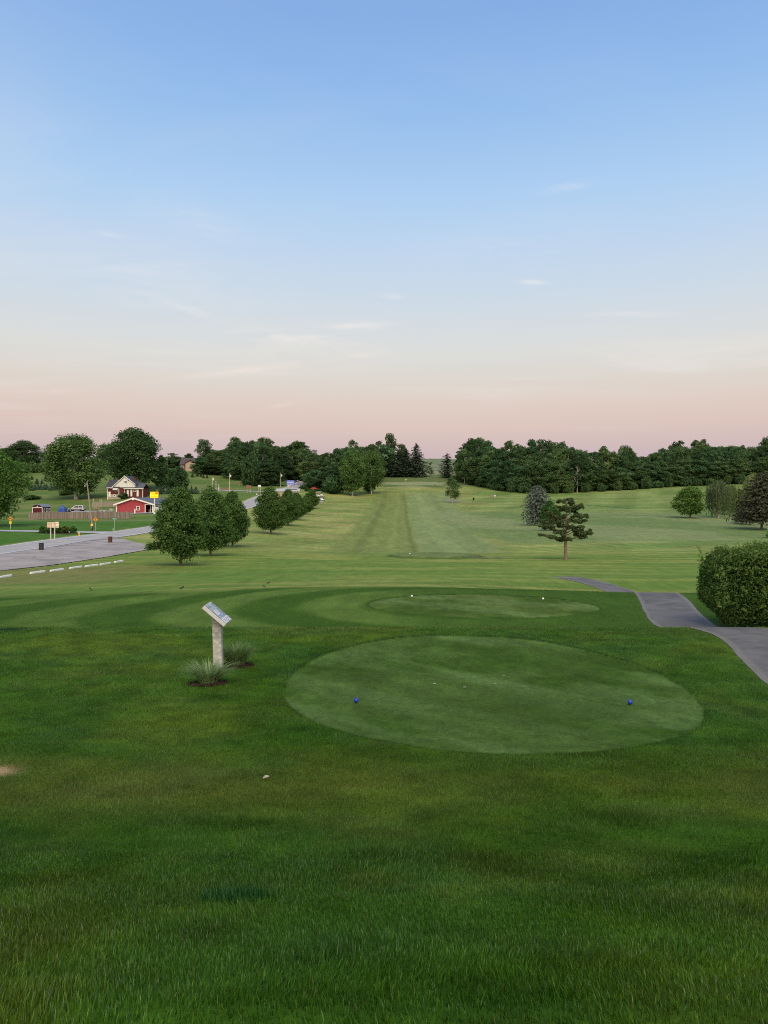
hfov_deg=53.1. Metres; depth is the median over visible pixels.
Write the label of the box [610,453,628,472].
broadleaf tree
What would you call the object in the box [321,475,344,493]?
round tree
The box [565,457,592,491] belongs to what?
broadleaf tree
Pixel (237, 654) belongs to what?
ornamental grass
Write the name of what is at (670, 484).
shrub
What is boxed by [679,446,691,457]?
broadleaf tree
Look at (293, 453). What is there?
broadleaf tree
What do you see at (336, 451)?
broadleaf tree
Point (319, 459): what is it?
broadleaf tree
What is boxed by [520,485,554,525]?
silver spruce
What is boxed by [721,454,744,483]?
broadleaf tree
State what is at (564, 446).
broadleaf tree
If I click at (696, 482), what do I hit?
shrub
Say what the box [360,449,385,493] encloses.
broadleaf tree
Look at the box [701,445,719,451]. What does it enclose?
broadleaf tree
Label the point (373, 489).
broadleaf tree
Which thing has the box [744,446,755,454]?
broadleaf tree
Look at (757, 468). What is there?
broadleaf tree
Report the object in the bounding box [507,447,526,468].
broadleaf tree
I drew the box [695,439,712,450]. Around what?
broadleaf tree
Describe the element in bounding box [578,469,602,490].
broadleaf tree
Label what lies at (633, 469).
broadleaf tree
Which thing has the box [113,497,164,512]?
red barn
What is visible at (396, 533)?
ground
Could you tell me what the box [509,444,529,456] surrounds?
broadleaf tree
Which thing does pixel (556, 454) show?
broadleaf tree
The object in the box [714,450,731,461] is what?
broadleaf tree
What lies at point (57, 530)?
bush
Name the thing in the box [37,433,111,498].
broadleaf tree
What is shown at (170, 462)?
broadleaf tree
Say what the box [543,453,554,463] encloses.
broadleaf tree
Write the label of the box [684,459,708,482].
broadleaf tree
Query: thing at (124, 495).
bush
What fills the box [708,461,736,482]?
broadleaf tree
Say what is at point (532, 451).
broadleaf tree
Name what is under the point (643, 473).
broadleaf tree
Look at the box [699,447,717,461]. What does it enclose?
broadleaf tree
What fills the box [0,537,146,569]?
parking lot
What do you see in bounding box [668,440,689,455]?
broadleaf tree
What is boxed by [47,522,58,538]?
notice board
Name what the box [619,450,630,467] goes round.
broadleaf tree
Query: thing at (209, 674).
ornamental grass
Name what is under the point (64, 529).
bush
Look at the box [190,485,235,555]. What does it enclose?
maple tree
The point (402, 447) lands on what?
broadleaf tree
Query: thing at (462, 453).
broadleaf tree
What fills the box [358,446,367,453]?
broadleaf tree
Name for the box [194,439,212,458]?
broadleaf tree
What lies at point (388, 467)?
spruce tree
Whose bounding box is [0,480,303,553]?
road
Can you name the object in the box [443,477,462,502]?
young tree
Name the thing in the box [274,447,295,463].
broadleaf tree
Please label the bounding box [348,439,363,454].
broadleaf tree
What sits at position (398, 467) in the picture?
spruce tree
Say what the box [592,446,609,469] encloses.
broadleaf tree
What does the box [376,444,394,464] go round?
broadleaf tree
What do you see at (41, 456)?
broadleaf tree
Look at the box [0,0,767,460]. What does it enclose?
sky
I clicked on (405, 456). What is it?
spruce tree
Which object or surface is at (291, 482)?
blue sign board
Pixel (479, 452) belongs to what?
broadleaf tree
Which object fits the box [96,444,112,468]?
broadleaf tree
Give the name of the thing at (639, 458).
broadleaf tree
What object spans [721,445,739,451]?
broadleaf tree
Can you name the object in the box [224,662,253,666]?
bark chips
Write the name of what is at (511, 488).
shrub
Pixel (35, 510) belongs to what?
door
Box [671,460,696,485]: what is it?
broadleaf tree
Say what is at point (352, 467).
broadleaf tree
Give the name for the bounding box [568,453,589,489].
broadleaf tree
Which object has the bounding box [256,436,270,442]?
broadleaf tree
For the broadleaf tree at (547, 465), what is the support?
on the ground at (396, 533)
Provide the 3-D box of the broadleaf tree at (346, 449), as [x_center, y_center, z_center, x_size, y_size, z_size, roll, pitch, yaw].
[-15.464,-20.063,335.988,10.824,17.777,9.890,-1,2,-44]
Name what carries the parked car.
on the concrete apron
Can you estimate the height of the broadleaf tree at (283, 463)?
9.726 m
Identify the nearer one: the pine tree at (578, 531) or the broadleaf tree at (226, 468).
the pine tree at (578, 531)
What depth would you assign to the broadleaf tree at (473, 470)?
340.21 m
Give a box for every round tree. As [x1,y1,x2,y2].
[240,453,262,485]
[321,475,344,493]
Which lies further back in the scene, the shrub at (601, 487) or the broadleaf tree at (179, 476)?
the shrub at (601, 487)
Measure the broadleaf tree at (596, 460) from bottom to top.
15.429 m
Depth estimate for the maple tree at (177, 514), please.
71.97 m
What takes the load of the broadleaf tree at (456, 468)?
on the ground at (396, 533)
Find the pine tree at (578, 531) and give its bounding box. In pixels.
[537,497,594,559]
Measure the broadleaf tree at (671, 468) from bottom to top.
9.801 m
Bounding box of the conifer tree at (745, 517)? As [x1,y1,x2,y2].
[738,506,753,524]
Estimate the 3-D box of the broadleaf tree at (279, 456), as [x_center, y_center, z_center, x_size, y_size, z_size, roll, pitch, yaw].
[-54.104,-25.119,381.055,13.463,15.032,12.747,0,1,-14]
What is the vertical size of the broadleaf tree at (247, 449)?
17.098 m
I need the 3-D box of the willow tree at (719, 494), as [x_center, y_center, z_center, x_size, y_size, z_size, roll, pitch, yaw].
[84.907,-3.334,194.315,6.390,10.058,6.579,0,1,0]
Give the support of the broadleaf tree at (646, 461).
on the ground at (396, 533)
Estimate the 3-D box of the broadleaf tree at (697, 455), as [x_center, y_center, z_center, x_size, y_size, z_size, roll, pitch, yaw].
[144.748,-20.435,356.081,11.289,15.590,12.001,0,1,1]
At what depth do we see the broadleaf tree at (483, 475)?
331.31 m
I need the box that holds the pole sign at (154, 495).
[150,492,158,513]
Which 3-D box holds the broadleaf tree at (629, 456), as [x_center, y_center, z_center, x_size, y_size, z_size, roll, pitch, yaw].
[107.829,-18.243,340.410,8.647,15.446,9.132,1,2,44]
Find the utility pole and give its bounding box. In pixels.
[84,482,93,530]
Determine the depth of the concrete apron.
216.79 m
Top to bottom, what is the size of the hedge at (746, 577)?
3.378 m
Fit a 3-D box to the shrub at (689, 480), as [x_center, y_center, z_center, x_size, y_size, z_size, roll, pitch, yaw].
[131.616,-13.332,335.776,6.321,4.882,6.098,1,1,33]
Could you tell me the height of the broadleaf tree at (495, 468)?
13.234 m
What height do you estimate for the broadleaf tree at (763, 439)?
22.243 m
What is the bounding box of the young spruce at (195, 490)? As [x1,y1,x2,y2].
[192,487,199,493]
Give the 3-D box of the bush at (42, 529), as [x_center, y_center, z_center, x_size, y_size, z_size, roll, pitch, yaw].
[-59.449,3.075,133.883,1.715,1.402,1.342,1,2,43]
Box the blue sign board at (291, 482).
[287,480,294,488]
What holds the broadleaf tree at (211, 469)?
on the ground at (396, 533)
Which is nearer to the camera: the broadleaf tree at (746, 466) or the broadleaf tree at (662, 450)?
the broadleaf tree at (746, 466)
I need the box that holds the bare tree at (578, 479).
[573,466,583,492]
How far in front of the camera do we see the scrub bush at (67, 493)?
284.56 m
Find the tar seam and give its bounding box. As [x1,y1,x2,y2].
[0,538,117,554]
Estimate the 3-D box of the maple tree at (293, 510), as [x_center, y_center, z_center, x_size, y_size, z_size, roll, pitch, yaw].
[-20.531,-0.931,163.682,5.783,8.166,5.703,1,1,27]
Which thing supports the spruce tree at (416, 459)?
on the ground at (396, 533)
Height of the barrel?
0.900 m
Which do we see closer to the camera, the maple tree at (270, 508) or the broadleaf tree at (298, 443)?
the maple tree at (270, 508)
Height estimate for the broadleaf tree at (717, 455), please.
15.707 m
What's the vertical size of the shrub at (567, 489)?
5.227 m
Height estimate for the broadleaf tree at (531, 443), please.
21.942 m
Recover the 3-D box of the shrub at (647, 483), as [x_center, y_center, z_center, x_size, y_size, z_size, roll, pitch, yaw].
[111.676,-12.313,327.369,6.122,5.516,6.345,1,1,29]
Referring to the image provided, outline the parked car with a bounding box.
[68,505,85,510]
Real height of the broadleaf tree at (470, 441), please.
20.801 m
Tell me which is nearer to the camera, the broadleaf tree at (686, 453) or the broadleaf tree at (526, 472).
the broadleaf tree at (526, 472)
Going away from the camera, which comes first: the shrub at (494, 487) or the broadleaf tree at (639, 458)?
the shrub at (494, 487)
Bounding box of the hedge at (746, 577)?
[695,538,767,626]
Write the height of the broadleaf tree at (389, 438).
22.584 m
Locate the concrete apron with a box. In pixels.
[71,510,152,513]
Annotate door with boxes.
[33,508,41,512]
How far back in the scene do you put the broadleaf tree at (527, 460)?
321.80 m
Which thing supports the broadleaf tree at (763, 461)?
on the ground at (396, 533)
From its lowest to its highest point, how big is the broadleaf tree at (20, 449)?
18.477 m
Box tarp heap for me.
[58,505,66,511]
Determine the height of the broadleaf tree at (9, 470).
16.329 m
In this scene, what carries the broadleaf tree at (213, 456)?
on the ground at (396, 533)
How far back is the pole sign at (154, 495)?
200.77 m
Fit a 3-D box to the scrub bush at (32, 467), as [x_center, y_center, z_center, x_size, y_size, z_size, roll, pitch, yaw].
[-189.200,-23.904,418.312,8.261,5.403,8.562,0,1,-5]
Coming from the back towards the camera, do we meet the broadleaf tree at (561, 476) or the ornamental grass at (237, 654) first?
the broadleaf tree at (561, 476)
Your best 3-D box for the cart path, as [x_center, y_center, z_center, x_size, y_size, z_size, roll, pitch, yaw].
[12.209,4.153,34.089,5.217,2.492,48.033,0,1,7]
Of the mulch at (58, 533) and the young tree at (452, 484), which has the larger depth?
the young tree at (452, 484)
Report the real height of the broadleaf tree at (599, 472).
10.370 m
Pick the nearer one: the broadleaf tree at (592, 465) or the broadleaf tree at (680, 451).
the broadleaf tree at (592, 465)
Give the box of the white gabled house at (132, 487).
[105,476,149,498]
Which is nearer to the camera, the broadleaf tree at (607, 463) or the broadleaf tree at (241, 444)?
the broadleaf tree at (607, 463)
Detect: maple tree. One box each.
[144,484,209,565]
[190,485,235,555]
[223,490,250,546]
[251,485,288,533]
[280,489,300,525]
[293,492,307,517]
[303,489,320,506]
[303,497,314,511]
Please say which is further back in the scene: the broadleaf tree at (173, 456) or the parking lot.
the broadleaf tree at (173, 456)
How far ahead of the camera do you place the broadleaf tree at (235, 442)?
378.67 m
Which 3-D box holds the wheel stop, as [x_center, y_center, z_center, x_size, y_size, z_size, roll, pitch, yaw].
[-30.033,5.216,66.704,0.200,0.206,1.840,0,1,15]
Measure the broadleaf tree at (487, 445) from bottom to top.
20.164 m
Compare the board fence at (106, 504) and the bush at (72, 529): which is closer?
the bush at (72, 529)
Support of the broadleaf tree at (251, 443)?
on the ground at (396, 533)
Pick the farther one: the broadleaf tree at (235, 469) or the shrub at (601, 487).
the broadleaf tree at (235, 469)
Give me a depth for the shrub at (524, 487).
309.35 m
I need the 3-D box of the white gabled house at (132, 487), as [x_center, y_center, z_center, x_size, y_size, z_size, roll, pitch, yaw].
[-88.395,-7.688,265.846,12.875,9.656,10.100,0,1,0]
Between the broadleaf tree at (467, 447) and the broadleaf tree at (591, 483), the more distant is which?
the broadleaf tree at (467, 447)
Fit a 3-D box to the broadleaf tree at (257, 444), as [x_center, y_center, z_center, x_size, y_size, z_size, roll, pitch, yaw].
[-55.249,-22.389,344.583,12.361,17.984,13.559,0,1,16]
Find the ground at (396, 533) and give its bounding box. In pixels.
[0,459,767,1023]
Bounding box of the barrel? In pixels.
[39,543,43,549]
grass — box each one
[178,656,238,683]
[209,640,262,665]
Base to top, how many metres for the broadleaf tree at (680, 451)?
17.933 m
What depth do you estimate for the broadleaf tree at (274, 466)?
320.10 m
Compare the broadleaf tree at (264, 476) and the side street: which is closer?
the side street
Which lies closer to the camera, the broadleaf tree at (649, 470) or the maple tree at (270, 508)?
the maple tree at (270, 508)
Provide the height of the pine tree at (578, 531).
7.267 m
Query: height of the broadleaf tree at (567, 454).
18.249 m
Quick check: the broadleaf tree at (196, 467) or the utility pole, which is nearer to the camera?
the utility pole
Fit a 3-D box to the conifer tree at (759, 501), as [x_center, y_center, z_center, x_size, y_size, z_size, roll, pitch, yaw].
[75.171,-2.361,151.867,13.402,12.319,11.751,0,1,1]
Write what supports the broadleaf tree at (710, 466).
on the ground at (396, 533)
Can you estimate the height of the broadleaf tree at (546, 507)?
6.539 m
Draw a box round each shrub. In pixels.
[466,475,473,484]
[492,481,499,489]
[507,481,515,492]
[516,482,531,492]
[550,481,559,493]
[560,481,573,492]
[580,481,591,492]
[597,484,606,491]
[609,479,622,490]
[625,482,638,489]
[640,477,653,488]
[652,481,663,487]
[664,475,672,486]
[678,476,692,485]
[692,478,702,485]
[706,478,715,485]
[734,473,746,483]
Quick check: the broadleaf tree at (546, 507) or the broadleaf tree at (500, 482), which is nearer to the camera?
the broadleaf tree at (546, 507)
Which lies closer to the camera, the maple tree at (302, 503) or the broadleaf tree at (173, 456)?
the maple tree at (302, 503)
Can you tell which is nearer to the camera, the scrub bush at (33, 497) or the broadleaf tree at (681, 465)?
the scrub bush at (33, 497)
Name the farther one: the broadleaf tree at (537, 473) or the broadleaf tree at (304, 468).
the broadleaf tree at (304, 468)
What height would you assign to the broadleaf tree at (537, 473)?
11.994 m
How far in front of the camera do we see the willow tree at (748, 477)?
216.94 m
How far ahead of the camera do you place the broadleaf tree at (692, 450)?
365.09 m
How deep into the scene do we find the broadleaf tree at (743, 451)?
355.70 m
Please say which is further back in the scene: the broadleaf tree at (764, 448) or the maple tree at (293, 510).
the broadleaf tree at (764, 448)
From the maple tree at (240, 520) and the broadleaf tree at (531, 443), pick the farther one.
the broadleaf tree at (531, 443)
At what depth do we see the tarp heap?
213.41 m
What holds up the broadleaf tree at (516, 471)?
on the ground at (396, 533)
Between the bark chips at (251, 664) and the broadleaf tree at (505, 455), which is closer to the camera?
the bark chips at (251, 664)
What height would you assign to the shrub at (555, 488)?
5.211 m
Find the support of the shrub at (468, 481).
on the ground at (396, 533)
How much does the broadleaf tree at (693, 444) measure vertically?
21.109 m
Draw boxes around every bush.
[23,495,41,499]
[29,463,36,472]
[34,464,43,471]
[38,526,46,532]
[53,526,61,532]
[58,491,73,494]
[60,526,68,532]
[68,526,77,532]
[117,492,127,498]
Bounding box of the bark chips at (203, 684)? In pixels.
[188,678,228,685]
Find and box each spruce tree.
[382,453,392,476]
[388,451,411,477]
[397,449,414,476]
[401,443,433,477]
[437,453,453,478]
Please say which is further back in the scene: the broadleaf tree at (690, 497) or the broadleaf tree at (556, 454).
the broadleaf tree at (556, 454)
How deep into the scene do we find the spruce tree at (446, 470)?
375.67 m
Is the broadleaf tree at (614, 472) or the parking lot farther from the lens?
the broadleaf tree at (614, 472)
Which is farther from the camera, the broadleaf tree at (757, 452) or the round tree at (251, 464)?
the broadleaf tree at (757, 452)
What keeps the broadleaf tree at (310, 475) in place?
on the ground at (396, 533)
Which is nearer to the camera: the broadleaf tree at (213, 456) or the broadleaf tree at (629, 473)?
the broadleaf tree at (629, 473)
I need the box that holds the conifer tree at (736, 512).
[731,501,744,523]
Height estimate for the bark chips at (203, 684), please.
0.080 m
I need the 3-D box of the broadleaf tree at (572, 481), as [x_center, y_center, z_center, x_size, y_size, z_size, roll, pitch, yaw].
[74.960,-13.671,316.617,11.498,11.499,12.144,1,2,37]
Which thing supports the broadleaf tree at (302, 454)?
on the ground at (396, 533)
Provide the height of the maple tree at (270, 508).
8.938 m
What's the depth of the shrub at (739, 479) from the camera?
338.45 m
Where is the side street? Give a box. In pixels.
[0,530,110,532]
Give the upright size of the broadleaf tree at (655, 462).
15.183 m
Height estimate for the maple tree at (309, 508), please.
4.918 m
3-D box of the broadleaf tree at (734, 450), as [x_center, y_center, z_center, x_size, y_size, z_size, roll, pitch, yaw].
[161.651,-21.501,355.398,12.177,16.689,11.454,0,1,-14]
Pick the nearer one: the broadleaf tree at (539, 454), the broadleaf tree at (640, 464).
the broadleaf tree at (539, 454)
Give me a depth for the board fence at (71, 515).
188.05 m
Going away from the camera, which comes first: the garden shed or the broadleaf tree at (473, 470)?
the garden shed
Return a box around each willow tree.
[705,480,732,517]
[721,485,742,514]
[742,472,767,506]
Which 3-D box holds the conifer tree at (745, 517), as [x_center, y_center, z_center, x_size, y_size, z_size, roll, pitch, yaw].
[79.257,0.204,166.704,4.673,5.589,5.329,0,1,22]
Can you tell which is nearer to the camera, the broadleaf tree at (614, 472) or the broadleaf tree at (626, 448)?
the broadleaf tree at (614, 472)
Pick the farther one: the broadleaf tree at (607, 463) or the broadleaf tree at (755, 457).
the broadleaf tree at (755, 457)
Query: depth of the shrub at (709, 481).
336.67 m
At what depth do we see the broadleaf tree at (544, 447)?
333.82 m
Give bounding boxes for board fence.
[28,511,131,519]
[93,501,120,507]
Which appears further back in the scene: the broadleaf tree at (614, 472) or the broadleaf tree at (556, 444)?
the broadleaf tree at (556, 444)
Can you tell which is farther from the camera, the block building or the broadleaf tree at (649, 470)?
the broadleaf tree at (649, 470)
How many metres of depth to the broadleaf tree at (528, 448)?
338.03 m
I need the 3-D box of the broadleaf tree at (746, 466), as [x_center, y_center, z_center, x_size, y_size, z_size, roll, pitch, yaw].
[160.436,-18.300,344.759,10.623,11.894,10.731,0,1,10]
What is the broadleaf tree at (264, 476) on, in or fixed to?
on the ground at (396, 533)
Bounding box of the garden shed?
[32,504,50,512]
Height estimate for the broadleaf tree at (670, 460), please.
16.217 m
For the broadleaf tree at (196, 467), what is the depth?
372.36 m
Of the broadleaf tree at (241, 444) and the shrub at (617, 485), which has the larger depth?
the broadleaf tree at (241, 444)
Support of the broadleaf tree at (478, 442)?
on the ground at (396, 533)
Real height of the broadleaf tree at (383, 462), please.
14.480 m
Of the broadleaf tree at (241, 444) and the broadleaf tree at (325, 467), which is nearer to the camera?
the broadleaf tree at (325, 467)
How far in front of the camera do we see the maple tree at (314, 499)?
231.09 m
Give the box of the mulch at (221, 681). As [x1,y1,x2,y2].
[187,680,225,685]
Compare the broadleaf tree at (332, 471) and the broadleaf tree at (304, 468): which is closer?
the broadleaf tree at (332, 471)
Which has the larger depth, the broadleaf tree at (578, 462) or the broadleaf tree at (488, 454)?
the broadleaf tree at (488, 454)
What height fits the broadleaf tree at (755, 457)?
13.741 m
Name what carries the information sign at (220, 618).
on the ground at (396, 533)
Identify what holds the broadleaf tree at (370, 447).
on the ground at (396, 533)
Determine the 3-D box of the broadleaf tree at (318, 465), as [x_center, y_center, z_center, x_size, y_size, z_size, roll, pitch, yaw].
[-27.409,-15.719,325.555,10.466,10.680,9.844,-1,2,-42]
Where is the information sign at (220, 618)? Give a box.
[202,602,231,667]
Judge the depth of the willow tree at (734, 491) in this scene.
203.22 m
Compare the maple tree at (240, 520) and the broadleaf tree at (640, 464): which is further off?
the broadleaf tree at (640, 464)
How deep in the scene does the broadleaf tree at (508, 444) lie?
339.08 m
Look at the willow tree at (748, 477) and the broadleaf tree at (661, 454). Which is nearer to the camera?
the willow tree at (748, 477)
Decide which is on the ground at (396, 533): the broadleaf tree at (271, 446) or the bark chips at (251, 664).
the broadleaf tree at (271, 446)
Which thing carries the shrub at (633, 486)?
on the ground at (396, 533)
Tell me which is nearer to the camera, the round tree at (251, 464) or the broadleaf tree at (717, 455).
the round tree at (251, 464)
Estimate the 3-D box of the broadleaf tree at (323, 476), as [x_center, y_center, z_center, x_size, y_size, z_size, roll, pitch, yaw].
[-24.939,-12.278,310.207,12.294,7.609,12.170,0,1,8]
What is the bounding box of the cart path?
[554,577,767,683]
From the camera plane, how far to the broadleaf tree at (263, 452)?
333.60 m
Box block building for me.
[276,489,299,496]
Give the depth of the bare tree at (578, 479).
313.51 m
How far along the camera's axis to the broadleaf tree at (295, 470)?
352.28 m
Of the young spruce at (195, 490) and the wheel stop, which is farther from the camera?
the young spruce at (195, 490)
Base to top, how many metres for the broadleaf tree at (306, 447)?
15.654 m
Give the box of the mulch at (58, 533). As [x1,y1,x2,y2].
[42,533,74,533]
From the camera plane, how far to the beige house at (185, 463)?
393.49 m
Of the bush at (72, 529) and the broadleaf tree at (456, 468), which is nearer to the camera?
the bush at (72, 529)
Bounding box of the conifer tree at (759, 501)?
[724,469,767,529]
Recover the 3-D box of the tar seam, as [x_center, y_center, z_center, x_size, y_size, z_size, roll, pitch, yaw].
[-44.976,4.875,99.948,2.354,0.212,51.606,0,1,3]
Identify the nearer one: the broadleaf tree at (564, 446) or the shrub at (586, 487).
the shrub at (586, 487)
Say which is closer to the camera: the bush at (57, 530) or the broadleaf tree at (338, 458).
the bush at (57, 530)
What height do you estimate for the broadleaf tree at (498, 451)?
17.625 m
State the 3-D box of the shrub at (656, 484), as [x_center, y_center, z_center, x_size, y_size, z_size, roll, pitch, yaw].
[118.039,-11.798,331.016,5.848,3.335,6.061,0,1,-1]
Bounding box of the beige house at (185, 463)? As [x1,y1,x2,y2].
[179,458,197,470]
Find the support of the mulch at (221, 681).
on the ground at (396, 533)
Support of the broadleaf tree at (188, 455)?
on the ground at (396, 533)
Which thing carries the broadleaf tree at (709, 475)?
on the ground at (396, 533)
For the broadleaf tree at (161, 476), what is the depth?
303.18 m
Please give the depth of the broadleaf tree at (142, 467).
295.48 m
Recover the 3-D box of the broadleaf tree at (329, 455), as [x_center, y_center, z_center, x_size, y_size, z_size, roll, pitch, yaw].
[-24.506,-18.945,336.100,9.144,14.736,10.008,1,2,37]
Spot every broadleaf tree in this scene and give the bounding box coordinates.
[0,446,34,519]
[3,439,43,463]
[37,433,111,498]
[37,450,63,466]
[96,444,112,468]
[100,425,162,483]
[152,455,169,488]
[163,453,184,466]
[163,466,190,488]
[164,457,177,467]
[184,453,193,457]
[189,457,211,473]
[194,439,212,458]
[199,460,223,474]
[206,451,225,459]
[210,456,227,474]
[220,453,240,477]
[222,436,241,457]
[227,455,245,478]
[229,448,242,459]
[235,441,247,453]
[236,443,252,459]
[245,440,256,456]
[252,442,273,463]
[254,463,278,485]
[255,445,272,463]
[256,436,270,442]
[260,462,286,485]
[264,440,278,462]
[272,446,284,462]
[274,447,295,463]
[277,460,292,478]
[281,465,301,479]
[285,450,300,464]
[288,441,307,464]
[290,445,316,460]
[290,466,302,480]
[295,448,309,465]
[297,453,321,484]
[303,470,320,487]
[308,462,326,478]
[309,472,330,488]
[315,457,322,461]
[319,459,339,472]
[321,452,335,466]
[326,466,344,487]
[332,454,343,471]
[333,448,341,461]
[338,448,366,495]
[341,445,356,459]
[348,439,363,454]
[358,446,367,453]
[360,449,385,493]
[362,445,381,464]
[362,485,375,492]
[375,450,387,472]
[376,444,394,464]
[383,433,397,470]
[396,444,405,462]
[452,443,476,475]
[452,460,465,481]
[454,449,474,482]
[462,458,483,484]
[464,438,478,458]
[469,438,483,451]
[471,447,485,462]
[475,462,493,487]
[478,450,494,464]
[481,440,494,453]
[485,459,507,488]
[489,448,502,472]
[493,460,517,490]
[496,450,516,467]
[500,440,518,459]
[502,465,528,491]
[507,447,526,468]
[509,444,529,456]
[515,465,536,488]
[518,454,535,466]
[521,447,532,458]
[526,439,539,449]
[527,449,541,461]
[530,464,544,486]
[532,439,557,461]
[532,451,542,464]
[535,459,559,489]
[538,500,560,530]
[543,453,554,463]
[543,463,572,491]
[550,442,567,449]
[551,447,568,470]
[558,441,566,449]
[558,465,579,491]
[560,448,573,463]
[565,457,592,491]
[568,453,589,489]
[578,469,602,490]
[582,453,597,471]
[588,467,611,490]
[590,454,604,469]
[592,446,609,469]
[594,450,622,471]
[604,469,623,489]
[608,467,634,488]
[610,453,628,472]
[618,445,635,460]
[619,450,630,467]
[622,454,635,480]
[623,466,644,485]
[632,471,652,487]
[635,460,646,479]
[636,456,645,465]
[642,459,652,468]
[642,464,663,481]
[648,452,665,463]
[651,453,667,470]
[651,467,676,486]
[658,448,669,459]
[660,450,676,467]
[662,465,685,484]
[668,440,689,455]
[670,484,706,517]
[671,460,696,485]
[672,446,693,463]
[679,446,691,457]
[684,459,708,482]
[688,447,705,464]
[688,460,717,484]
[690,440,701,448]
[690,451,707,459]
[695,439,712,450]
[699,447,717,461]
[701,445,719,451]
[705,462,729,480]
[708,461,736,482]
[712,450,723,461]
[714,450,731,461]
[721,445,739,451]
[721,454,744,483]
[723,447,745,461]
[736,458,752,476]
[740,450,751,462]
[741,454,758,463]
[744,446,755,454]
[744,463,766,475]
[751,450,764,461]
[754,457,767,475]
[758,436,767,449]
[760,445,767,457]
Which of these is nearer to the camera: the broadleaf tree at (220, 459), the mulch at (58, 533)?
the mulch at (58, 533)
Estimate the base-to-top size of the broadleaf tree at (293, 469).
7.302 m
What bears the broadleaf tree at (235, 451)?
on the ground at (396, 533)
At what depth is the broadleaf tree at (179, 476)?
285.46 m

